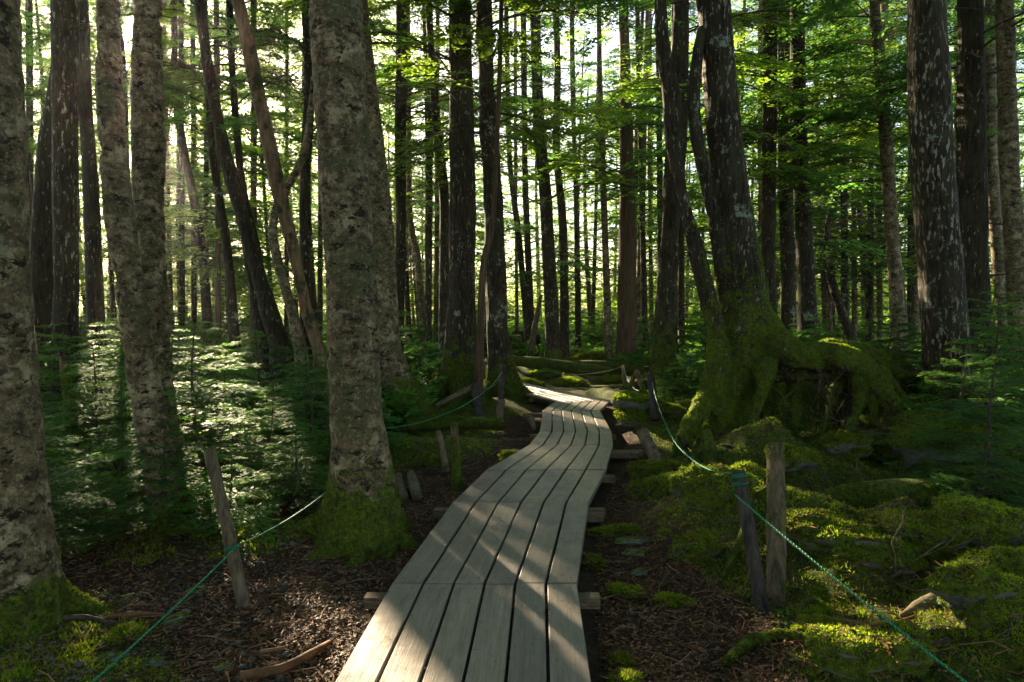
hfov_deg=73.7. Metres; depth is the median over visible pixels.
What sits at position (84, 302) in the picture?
conifer tree
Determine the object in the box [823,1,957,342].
conifer tree
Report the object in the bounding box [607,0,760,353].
conifer tree
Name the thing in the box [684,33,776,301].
conifer tree
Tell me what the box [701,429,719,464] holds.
tree stump
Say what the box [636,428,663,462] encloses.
wooden post
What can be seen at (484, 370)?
wooden post
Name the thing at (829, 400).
dead branch
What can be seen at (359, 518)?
fir tree
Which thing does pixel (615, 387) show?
fallen branch
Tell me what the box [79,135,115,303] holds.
conifer tree
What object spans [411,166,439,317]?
conifer tree
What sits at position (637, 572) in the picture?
stone
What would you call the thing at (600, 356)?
mossy rock
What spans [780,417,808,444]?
fir sapling
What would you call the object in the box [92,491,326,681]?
green rope
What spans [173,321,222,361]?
fir sapling
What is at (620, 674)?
mossy rock
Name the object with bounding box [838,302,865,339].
fir sapling
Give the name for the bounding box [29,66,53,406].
conifer tree
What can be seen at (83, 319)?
fir sapling
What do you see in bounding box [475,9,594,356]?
conifer tree
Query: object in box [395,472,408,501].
wooden post
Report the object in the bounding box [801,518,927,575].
mossy rock
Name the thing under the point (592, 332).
fir sapling
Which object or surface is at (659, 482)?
mossy rock
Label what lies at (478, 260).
conifer tree
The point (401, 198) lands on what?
conifer tree
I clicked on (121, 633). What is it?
mossy rock
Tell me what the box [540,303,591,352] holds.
fir sapling
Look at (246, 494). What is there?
fir sapling
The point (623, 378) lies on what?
wooden post
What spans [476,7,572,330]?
conifer tree
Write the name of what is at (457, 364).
conifer tree
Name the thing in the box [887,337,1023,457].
fir sapling
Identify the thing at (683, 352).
fir sapling
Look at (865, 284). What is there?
leaning tree
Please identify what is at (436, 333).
fir sapling
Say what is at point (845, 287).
conifer tree
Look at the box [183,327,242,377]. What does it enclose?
fir sapling
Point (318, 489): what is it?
fir sapling
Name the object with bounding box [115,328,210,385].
fir sapling
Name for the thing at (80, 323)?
fir sapling
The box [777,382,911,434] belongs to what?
dead branch
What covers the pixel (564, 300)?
conifer tree
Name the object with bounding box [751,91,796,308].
conifer tree
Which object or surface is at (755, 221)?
conifer tree
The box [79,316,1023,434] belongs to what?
undergrowth
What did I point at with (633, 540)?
stone
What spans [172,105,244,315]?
conifer tree
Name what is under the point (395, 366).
fir tree
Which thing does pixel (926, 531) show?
mossy rock
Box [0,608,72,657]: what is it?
dead branch
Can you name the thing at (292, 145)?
conifer tree
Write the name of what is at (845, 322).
conifer tree
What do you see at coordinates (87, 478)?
fir sapling
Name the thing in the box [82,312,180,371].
fir sapling
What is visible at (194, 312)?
conifer tree
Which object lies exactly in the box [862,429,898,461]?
fir sapling
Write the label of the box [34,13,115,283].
conifer tree
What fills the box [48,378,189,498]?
fir sapling
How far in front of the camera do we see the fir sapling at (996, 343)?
7.99 m
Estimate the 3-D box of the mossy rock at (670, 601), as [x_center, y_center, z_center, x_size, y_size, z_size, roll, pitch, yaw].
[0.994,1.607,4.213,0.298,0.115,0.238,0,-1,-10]
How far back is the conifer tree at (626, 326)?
19.69 m
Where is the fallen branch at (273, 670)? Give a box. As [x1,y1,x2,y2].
[240,640,330,681]
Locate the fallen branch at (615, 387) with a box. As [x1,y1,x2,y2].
[594,385,621,388]
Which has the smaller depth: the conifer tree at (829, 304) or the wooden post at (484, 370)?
the wooden post at (484, 370)
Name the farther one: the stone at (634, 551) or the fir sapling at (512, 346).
the fir sapling at (512, 346)
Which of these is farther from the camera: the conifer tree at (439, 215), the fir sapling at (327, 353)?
the conifer tree at (439, 215)
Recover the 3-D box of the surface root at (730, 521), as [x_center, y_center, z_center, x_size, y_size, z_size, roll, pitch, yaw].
[1.808,1.384,4.999,0.108,0.073,0.686,-2,4,-43]
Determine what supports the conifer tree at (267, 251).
on the ground
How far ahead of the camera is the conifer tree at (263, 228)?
47.67 m
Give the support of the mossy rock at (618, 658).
on the ground
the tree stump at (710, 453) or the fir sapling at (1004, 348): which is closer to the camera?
the tree stump at (710, 453)
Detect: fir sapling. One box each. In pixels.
[35,322,117,435]
[38,331,132,455]
[40,321,132,432]
[44,346,136,477]
[44,415,130,529]
[47,464,119,553]
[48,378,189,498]
[77,323,296,516]
[79,307,120,344]
[79,314,108,346]
[79,330,100,380]
[81,325,120,365]
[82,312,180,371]
[82,354,124,377]
[85,298,120,343]
[88,326,235,440]
[95,420,247,541]
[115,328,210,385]
[160,452,285,541]
[168,297,198,350]
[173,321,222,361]
[174,301,201,332]
[176,310,213,335]
[176,340,310,470]
[178,321,229,374]
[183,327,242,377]
[196,310,242,338]
[196,329,317,430]
[198,384,328,498]
[199,304,226,333]
[206,338,243,359]
[221,322,249,356]
[222,313,249,334]
[240,314,249,346]
[245,330,293,368]
[245,345,329,444]
[248,368,330,463]
[248,427,328,513]
[286,309,326,361]
[309,331,328,363]
[321,313,326,360]
[321,401,409,459]
[399,310,442,383]
[407,352,428,376]
[409,324,438,356]
[475,295,535,357]
[484,328,524,355]
[508,321,523,332]
[510,304,544,338]
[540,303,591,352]
[571,305,597,329]
[577,310,616,351]
[581,303,616,344]
[589,312,616,344]
[593,326,615,360]
[613,317,651,354]
[615,315,653,371]
[643,367,683,401]
[649,303,704,350]
[656,352,704,402]
[664,311,707,381]
[678,341,694,380]
[686,310,706,345]
[686,321,706,353]
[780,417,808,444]
[788,316,822,332]
[799,317,842,342]
[824,305,926,391]
[832,302,884,341]
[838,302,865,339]
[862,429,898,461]
[873,322,921,401]
[883,350,1023,504]
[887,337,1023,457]
[903,300,1023,428]
[916,289,1023,419]
[921,440,1023,510]
[993,321,1007,398]
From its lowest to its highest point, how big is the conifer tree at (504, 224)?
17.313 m
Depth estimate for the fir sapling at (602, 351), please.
22.26 m
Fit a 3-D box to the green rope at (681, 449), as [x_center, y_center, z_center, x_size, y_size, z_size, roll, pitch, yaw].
[1.694,0.833,6.986,0.130,0.366,5.475,0,3,6]
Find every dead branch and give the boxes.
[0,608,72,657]
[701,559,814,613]
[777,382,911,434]
[791,354,864,439]
[868,491,904,573]
[875,512,968,593]
[889,343,1022,407]
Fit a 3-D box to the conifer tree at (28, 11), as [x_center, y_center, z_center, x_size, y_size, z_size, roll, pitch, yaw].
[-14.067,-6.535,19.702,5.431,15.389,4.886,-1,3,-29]
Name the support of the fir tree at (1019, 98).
on the ground
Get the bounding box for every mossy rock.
[97,621,155,645]
[414,449,450,468]
[498,450,516,460]
[521,377,545,386]
[525,368,563,379]
[550,376,590,386]
[567,352,605,360]
[580,552,608,570]
[587,522,647,537]
[594,374,629,383]
[601,666,645,681]
[602,649,639,669]
[604,581,646,600]
[611,391,685,428]
[627,459,664,478]
[640,471,677,499]
[646,456,685,471]
[653,590,697,610]
[663,461,758,511]
[666,527,727,567]
[728,459,765,484]
[762,442,824,484]
[762,507,866,550]
[785,612,844,631]
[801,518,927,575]
[801,617,937,680]
[809,432,874,458]
[863,505,973,562]
[867,409,986,469]
[922,557,1023,630]
[923,494,1023,548]
[952,544,1023,578]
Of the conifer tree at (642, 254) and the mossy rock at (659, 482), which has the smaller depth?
the mossy rock at (659, 482)
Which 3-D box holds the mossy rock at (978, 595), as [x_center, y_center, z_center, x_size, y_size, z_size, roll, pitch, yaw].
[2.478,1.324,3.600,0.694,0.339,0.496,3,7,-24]
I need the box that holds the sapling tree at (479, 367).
[409,0,563,408]
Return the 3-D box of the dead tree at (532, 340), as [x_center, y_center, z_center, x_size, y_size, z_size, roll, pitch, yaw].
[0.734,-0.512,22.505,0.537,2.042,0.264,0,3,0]
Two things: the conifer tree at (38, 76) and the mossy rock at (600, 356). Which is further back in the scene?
the conifer tree at (38, 76)
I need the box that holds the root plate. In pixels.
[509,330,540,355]
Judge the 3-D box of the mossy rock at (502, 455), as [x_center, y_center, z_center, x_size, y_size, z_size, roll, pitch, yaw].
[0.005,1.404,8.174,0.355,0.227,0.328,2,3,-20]
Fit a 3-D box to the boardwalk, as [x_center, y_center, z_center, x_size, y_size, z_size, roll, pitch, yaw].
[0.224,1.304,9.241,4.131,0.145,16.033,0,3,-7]
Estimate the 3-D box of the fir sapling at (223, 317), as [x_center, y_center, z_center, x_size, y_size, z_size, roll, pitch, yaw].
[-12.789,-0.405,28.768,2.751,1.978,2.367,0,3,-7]
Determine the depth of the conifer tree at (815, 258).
32.47 m
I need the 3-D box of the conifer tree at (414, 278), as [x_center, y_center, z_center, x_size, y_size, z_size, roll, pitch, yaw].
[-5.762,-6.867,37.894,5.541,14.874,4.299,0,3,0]
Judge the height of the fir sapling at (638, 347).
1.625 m
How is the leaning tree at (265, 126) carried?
on the ground
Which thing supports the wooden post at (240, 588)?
on the ground
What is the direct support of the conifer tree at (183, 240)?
on the ground
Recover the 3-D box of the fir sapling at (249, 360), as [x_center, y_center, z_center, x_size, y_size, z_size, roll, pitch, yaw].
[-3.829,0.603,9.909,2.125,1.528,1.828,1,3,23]
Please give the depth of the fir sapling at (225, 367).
8.05 m
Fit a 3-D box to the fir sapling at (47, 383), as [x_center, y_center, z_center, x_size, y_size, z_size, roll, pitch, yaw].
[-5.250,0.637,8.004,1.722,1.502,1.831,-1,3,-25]
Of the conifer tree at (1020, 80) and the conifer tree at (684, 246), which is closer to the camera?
the conifer tree at (1020, 80)
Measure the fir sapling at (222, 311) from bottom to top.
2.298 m
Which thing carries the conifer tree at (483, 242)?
on the ground
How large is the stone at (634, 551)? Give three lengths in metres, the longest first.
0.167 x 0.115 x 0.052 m
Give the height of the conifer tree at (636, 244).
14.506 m
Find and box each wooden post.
[203,448,250,609]
[436,430,449,472]
[449,422,464,490]
[470,382,485,416]
[484,362,485,378]
[495,399,504,417]
[498,364,505,398]
[622,364,625,385]
[626,373,635,391]
[634,369,647,394]
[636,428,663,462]
[646,371,659,420]
[731,470,770,615]
[765,442,787,605]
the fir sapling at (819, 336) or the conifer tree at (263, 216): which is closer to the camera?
the fir sapling at (819, 336)
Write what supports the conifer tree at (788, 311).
on the ground
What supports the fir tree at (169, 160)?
on the ground
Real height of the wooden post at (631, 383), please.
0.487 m
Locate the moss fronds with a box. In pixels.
[0,412,1023,681]
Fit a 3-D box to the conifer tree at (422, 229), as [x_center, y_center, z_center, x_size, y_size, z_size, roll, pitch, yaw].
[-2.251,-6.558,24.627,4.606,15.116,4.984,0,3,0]
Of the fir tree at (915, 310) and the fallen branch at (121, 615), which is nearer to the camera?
the fallen branch at (121, 615)
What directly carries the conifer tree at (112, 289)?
on the ground
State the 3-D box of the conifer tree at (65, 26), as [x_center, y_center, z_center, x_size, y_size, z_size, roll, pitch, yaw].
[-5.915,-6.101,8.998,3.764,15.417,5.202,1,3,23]
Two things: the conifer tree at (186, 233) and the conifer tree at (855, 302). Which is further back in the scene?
the conifer tree at (186, 233)
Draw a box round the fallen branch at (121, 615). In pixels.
[106,611,164,619]
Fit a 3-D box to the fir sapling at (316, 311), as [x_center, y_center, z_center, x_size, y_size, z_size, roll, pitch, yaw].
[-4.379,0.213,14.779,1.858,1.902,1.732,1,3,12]
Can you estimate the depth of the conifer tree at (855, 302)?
25.63 m
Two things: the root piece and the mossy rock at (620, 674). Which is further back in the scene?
the root piece
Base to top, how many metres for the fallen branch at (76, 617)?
0.073 m
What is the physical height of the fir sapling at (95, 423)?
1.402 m
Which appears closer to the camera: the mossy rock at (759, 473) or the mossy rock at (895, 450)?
the mossy rock at (759, 473)
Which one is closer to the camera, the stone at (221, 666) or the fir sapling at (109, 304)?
the stone at (221, 666)
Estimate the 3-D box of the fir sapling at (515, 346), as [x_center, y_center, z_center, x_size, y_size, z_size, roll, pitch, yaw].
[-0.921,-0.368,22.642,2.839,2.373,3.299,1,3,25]
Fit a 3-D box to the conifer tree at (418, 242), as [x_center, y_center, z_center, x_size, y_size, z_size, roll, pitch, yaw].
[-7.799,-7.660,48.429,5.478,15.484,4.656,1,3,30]
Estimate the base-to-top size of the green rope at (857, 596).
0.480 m
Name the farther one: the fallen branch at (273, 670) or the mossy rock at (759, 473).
the mossy rock at (759, 473)
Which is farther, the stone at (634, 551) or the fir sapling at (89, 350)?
the fir sapling at (89, 350)
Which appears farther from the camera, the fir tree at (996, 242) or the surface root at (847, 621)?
the fir tree at (996, 242)
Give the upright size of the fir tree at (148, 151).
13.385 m
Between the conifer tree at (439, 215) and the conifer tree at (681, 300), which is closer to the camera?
the conifer tree at (681, 300)
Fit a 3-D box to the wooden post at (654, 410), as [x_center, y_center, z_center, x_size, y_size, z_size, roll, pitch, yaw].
[1.969,0.769,9.538,0.120,0.689,0.322,0,3,-11]
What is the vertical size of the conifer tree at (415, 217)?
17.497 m
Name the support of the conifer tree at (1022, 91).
on the ground
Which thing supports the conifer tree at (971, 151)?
on the ground
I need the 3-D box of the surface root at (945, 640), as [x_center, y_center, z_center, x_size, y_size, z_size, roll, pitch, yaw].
[1.874,1.560,3.539,0.701,0.165,0.149,1,3,29]
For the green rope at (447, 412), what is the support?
attached to the wooden post at (501, 383)
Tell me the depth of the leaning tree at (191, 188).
21.76 m
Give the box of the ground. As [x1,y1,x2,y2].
[0,309,1023,681]
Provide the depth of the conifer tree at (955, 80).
23.50 m
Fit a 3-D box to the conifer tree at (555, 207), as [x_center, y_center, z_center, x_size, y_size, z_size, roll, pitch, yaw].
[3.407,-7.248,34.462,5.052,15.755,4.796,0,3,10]
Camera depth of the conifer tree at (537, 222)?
51.22 m
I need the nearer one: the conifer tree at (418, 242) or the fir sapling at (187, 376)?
the fir sapling at (187, 376)
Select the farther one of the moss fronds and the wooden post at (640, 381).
the wooden post at (640, 381)
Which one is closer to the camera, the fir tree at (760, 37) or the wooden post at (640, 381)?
the wooden post at (640, 381)
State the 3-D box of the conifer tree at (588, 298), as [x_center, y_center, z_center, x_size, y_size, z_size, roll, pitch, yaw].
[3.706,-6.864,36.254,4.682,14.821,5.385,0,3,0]
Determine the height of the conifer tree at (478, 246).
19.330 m
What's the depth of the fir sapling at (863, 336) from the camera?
27.16 m
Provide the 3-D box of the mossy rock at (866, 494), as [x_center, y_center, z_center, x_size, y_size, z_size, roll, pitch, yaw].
[3.457,1.448,6.147,1.470,0.442,0.442,0,3,3]
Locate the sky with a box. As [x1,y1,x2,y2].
[21,0,1023,308]
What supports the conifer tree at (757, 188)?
on the ground
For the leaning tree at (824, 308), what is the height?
15.398 m
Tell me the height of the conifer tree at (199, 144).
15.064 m
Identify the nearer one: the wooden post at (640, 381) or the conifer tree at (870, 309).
the wooden post at (640, 381)
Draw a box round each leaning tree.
[80,0,319,372]
[94,0,269,350]
[121,0,310,384]
[228,0,329,438]
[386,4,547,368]
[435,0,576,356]
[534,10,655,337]
[746,0,1023,358]
[754,13,903,338]
[808,17,910,341]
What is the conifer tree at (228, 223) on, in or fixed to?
on the ground
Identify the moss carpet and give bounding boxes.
[0,381,1023,681]
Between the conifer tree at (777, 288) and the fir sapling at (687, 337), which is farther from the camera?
the conifer tree at (777, 288)
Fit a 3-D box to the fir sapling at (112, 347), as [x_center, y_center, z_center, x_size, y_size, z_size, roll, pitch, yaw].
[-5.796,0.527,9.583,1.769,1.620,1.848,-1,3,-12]
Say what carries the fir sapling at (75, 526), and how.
on the ground
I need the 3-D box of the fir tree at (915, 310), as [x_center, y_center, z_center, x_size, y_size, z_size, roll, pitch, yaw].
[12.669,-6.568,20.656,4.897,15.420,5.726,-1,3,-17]
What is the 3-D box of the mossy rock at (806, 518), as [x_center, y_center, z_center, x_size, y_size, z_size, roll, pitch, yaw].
[2.094,1.319,4.748,0.749,0.306,0.479,-1,3,22]
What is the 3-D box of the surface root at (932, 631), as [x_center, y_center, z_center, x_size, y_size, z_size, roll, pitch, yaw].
[2.191,1.472,3.551,0.756,0.225,0.082,1,3,23]
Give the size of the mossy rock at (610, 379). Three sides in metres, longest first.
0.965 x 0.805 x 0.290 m
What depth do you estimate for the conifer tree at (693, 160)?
27.14 m
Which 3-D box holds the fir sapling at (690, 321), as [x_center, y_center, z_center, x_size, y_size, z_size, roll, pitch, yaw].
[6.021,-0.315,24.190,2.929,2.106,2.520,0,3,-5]
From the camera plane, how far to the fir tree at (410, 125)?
20.76 m
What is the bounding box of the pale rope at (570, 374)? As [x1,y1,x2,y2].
[521,366,621,374]
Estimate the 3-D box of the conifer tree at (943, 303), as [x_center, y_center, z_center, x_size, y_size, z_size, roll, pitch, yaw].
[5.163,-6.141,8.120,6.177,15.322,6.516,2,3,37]
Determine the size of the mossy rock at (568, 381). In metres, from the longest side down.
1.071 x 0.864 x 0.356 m
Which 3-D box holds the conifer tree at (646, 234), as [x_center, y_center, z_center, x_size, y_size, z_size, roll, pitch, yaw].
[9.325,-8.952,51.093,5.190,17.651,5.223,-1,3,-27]
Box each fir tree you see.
[0,0,120,644]
[94,0,207,543]
[126,2,226,334]
[130,0,234,497]
[281,0,420,572]
[362,0,501,434]
[373,1,439,352]
[374,2,503,360]
[523,0,663,360]
[593,9,698,335]
[685,1,834,285]
[779,3,906,340]
[820,0,1021,351]
[860,0,1023,361]
[874,0,1023,422]
[952,14,1023,302]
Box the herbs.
[71,397,1023,681]
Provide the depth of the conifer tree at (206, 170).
25.63 m
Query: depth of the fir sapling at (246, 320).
32.58 m
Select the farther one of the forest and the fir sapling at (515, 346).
the forest
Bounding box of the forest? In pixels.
[22,0,1023,331]
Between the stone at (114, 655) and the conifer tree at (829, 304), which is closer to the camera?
the stone at (114, 655)
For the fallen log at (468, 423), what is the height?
0.294 m
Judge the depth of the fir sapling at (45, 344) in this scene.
9.13 m
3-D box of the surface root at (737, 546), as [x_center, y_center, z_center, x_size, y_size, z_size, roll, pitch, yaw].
[1.584,1.388,4.759,0.075,0.285,0.971,1,3,30]
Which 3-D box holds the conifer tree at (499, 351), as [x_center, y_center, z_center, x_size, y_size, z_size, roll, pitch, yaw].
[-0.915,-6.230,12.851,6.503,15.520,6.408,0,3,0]
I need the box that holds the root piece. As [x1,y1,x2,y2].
[523,413,535,430]
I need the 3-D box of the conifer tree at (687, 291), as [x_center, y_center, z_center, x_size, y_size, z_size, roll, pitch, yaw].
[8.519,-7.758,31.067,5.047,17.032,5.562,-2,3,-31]
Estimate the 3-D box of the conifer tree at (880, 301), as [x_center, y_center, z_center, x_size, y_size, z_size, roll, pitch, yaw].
[13.314,-6.710,24.876,5.297,15.317,5.434,-2,3,-30]
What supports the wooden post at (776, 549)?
on the ground
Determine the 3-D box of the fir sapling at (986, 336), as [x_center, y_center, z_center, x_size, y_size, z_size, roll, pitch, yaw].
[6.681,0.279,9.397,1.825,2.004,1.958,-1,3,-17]
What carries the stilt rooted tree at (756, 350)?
on the ground
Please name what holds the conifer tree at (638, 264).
on the ground
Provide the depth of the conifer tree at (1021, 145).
25.31 m
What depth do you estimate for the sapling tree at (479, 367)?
11.91 m
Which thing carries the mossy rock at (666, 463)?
on the ground
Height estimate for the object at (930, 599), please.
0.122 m
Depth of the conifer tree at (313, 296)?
24.34 m
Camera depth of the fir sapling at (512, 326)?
32.38 m
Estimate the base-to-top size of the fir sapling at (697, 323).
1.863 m
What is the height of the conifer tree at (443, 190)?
15.531 m
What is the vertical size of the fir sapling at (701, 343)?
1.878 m
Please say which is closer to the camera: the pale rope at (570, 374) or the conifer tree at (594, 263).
the pale rope at (570, 374)
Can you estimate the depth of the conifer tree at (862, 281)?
36.65 m
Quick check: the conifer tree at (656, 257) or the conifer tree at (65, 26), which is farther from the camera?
the conifer tree at (656, 257)
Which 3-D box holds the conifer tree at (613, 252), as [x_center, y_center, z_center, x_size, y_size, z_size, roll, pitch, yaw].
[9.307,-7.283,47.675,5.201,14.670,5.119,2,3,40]
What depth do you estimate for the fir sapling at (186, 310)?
35.37 m
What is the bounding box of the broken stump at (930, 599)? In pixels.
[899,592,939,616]
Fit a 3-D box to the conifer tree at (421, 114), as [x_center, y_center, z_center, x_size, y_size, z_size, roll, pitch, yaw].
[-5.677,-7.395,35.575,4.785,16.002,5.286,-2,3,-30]
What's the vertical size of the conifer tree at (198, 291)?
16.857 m
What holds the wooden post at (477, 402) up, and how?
on the ground
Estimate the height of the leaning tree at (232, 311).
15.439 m
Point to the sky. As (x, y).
(604, 50)
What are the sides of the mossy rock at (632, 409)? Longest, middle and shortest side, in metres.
1.142 x 0.839 x 0.561 m
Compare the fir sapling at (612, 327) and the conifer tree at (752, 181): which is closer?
the fir sapling at (612, 327)
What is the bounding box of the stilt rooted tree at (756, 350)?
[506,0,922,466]
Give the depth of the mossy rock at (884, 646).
3.23 m
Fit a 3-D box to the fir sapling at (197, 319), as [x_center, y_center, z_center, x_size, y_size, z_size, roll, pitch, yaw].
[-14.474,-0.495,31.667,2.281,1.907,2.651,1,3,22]
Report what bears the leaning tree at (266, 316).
on the ground
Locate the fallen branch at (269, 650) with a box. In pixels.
[260,645,287,654]
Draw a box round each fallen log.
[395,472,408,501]
[405,412,503,431]
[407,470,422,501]
[512,355,612,375]
[570,360,647,375]
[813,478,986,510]
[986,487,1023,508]
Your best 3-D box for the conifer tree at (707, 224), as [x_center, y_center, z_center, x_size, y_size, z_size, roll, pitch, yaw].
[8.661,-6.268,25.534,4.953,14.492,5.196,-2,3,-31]
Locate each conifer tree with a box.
[20,0,128,267]
[20,0,204,365]
[21,0,84,277]
[21,0,224,363]
[22,0,109,288]
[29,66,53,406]
[33,0,187,344]
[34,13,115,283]
[44,0,125,435]
[79,101,115,321]
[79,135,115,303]
[79,157,108,329]
[101,0,248,340]
[107,1,239,328]
[114,116,213,301]
[122,0,314,314]
[129,0,302,355]
[130,0,261,338]
[163,3,285,297]
[164,0,325,347]
[169,2,279,334]
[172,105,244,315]
[173,138,189,314]
[178,5,317,325]
[185,126,236,314]
[186,51,263,332]
[213,0,433,373]
[224,0,325,320]
[224,104,283,316]
[228,0,317,334]
[228,128,282,308]
[244,0,323,341]
[246,110,323,332]
[260,124,314,315]
[268,114,323,305]
[272,0,650,412]
[274,1,526,351]
[275,111,325,310]
[279,130,324,310]
[368,0,618,404]
[375,0,449,345]
[376,0,513,370]
[381,88,433,309]
[384,85,424,279]
[386,87,439,328]
[388,5,482,347]
[389,101,434,309]
[390,109,439,328]
[390,136,439,322]
[390,141,439,270]
[394,0,512,321]
[410,122,476,321]
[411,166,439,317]
[417,110,478,295]
[424,0,662,359]
[432,77,547,316]
[432,137,485,304]
[433,128,485,300]
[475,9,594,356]
[475,141,523,302]
[475,168,513,302]
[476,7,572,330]
[476,169,513,302]
[481,4,632,359]
[504,79,570,328]
[507,4,618,354]
[509,0,702,363]
[514,0,870,400]
[532,34,616,332]
[539,167,591,305]
[551,73,616,331]
[578,4,709,344]
[581,1,711,348]
[586,0,708,313]
[589,151,617,318]
[590,113,656,308]
[594,0,743,309]
[597,173,656,310]
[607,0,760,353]
[610,140,656,309]
[641,0,907,314]
[646,3,754,333]
[646,143,698,301]
[647,136,708,311]
[648,143,714,331]
[677,81,794,306]
[684,0,780,296]
[684,0,795,299]
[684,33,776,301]
[685,153,706,319]
[695,0,911,331]
[697,0,908,341]
[743,90,817,302]
[746,128,815,312]
[748,6,903,337]
[751,0,917,340]
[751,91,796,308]
[757,2,905,324]
[759,0,917,339]
[776,7,911,338]
[776,29,875,324]
[785,0,1023,405]
[806,0,1002,349]
[807,1,956,344]
[810,4,955,338]
[814,165,888,323]
[817,78,906,333]
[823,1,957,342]
[878,0,1020,434]
[891,5,1023,272]
[898,0,1023,299]
[989,0,1023,296]
[990,20,1023,312]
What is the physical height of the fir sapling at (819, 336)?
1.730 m
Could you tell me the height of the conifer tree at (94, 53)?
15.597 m
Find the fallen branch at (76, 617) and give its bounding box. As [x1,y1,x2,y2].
[60,614,115,625]
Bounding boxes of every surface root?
[659,464,688,474]
[714,519,757,530]
[718,504,753,582]
[720,628,805,667]
[834,615,916,625]
[836,596,910,607]
[855,614,1020,634]
[933,637,952,646]
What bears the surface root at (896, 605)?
on the ground
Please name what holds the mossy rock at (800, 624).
on the ground
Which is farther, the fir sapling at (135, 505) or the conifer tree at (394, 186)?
the conifer tree at (394, 186)
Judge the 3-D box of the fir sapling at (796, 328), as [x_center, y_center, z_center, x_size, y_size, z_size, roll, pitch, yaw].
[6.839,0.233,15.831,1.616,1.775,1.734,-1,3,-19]
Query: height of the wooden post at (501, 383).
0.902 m
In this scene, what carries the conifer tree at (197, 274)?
on the ground
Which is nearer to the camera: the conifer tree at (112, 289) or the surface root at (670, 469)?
the surface root at (670, 469)
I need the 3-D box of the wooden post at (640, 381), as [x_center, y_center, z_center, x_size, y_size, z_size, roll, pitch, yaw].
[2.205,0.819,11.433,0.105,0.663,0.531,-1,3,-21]
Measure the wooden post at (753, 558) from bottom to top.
0.934 m
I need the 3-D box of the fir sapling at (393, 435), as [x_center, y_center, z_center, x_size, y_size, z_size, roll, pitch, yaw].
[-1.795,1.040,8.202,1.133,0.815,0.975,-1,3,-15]
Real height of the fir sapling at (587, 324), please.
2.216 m
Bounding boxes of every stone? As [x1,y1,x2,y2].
[98,650,123,662]
[139,656,167,668]
[161,612,189,625]
[186,586,205,594]
[213,662,233,672]
[614,536,650,544]
[623,548,644,555]
[629,569,646,576]
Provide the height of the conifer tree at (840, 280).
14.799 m
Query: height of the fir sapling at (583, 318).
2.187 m
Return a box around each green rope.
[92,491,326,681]
[386,372,501,428]
[646,378,731,473]
[731,473,966,681]
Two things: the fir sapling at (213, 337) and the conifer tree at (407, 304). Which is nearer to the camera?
the fir sapling at (213, 337)
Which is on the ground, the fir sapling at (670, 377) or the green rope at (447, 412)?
the fir sapling at (670, 377)
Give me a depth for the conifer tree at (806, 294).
15.22 m
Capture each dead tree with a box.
[256,76,315,417]
[526,295,541,355]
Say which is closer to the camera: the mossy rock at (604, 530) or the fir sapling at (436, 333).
the mossy rock at (604, 530)
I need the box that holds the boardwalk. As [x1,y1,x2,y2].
[335,377,642,681]
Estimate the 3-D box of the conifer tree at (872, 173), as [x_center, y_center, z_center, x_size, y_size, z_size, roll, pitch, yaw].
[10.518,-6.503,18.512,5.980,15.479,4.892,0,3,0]
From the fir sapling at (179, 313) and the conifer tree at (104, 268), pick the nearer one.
the fir sapling at (179, 313)
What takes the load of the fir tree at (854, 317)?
on the ground
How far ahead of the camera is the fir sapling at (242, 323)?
21.51 m
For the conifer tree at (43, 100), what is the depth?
27.80 m
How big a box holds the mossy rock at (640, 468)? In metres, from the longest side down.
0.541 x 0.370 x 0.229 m
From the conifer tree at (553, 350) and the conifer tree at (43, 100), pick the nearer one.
the conifer tree at (553, 350)
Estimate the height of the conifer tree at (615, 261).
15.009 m
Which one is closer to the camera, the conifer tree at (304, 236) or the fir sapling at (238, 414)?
the fir sapling at (238, 414)
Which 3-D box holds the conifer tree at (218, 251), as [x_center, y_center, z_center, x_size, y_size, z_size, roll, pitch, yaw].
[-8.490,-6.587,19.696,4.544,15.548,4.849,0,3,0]
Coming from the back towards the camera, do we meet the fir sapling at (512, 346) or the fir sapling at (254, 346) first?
the fir sapling at (512, 346)
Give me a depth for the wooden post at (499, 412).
9.77 m
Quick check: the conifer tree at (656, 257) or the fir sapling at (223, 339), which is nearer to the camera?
the fir sapling at (223, 339)
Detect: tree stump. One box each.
[59,355,78,438]
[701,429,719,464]
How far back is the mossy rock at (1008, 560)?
4.08 m
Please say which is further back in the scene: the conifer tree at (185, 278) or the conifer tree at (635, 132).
the conifer tree at (185, 278)
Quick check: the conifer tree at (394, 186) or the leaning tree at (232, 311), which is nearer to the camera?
the leaning tree at (232, 311)
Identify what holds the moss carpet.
on the ground
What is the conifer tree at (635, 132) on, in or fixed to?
on the ground
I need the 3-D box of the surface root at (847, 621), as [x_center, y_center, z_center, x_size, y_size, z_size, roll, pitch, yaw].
[1.939,1.580,3.810,0.602,0.121,0.141,1,3,15]

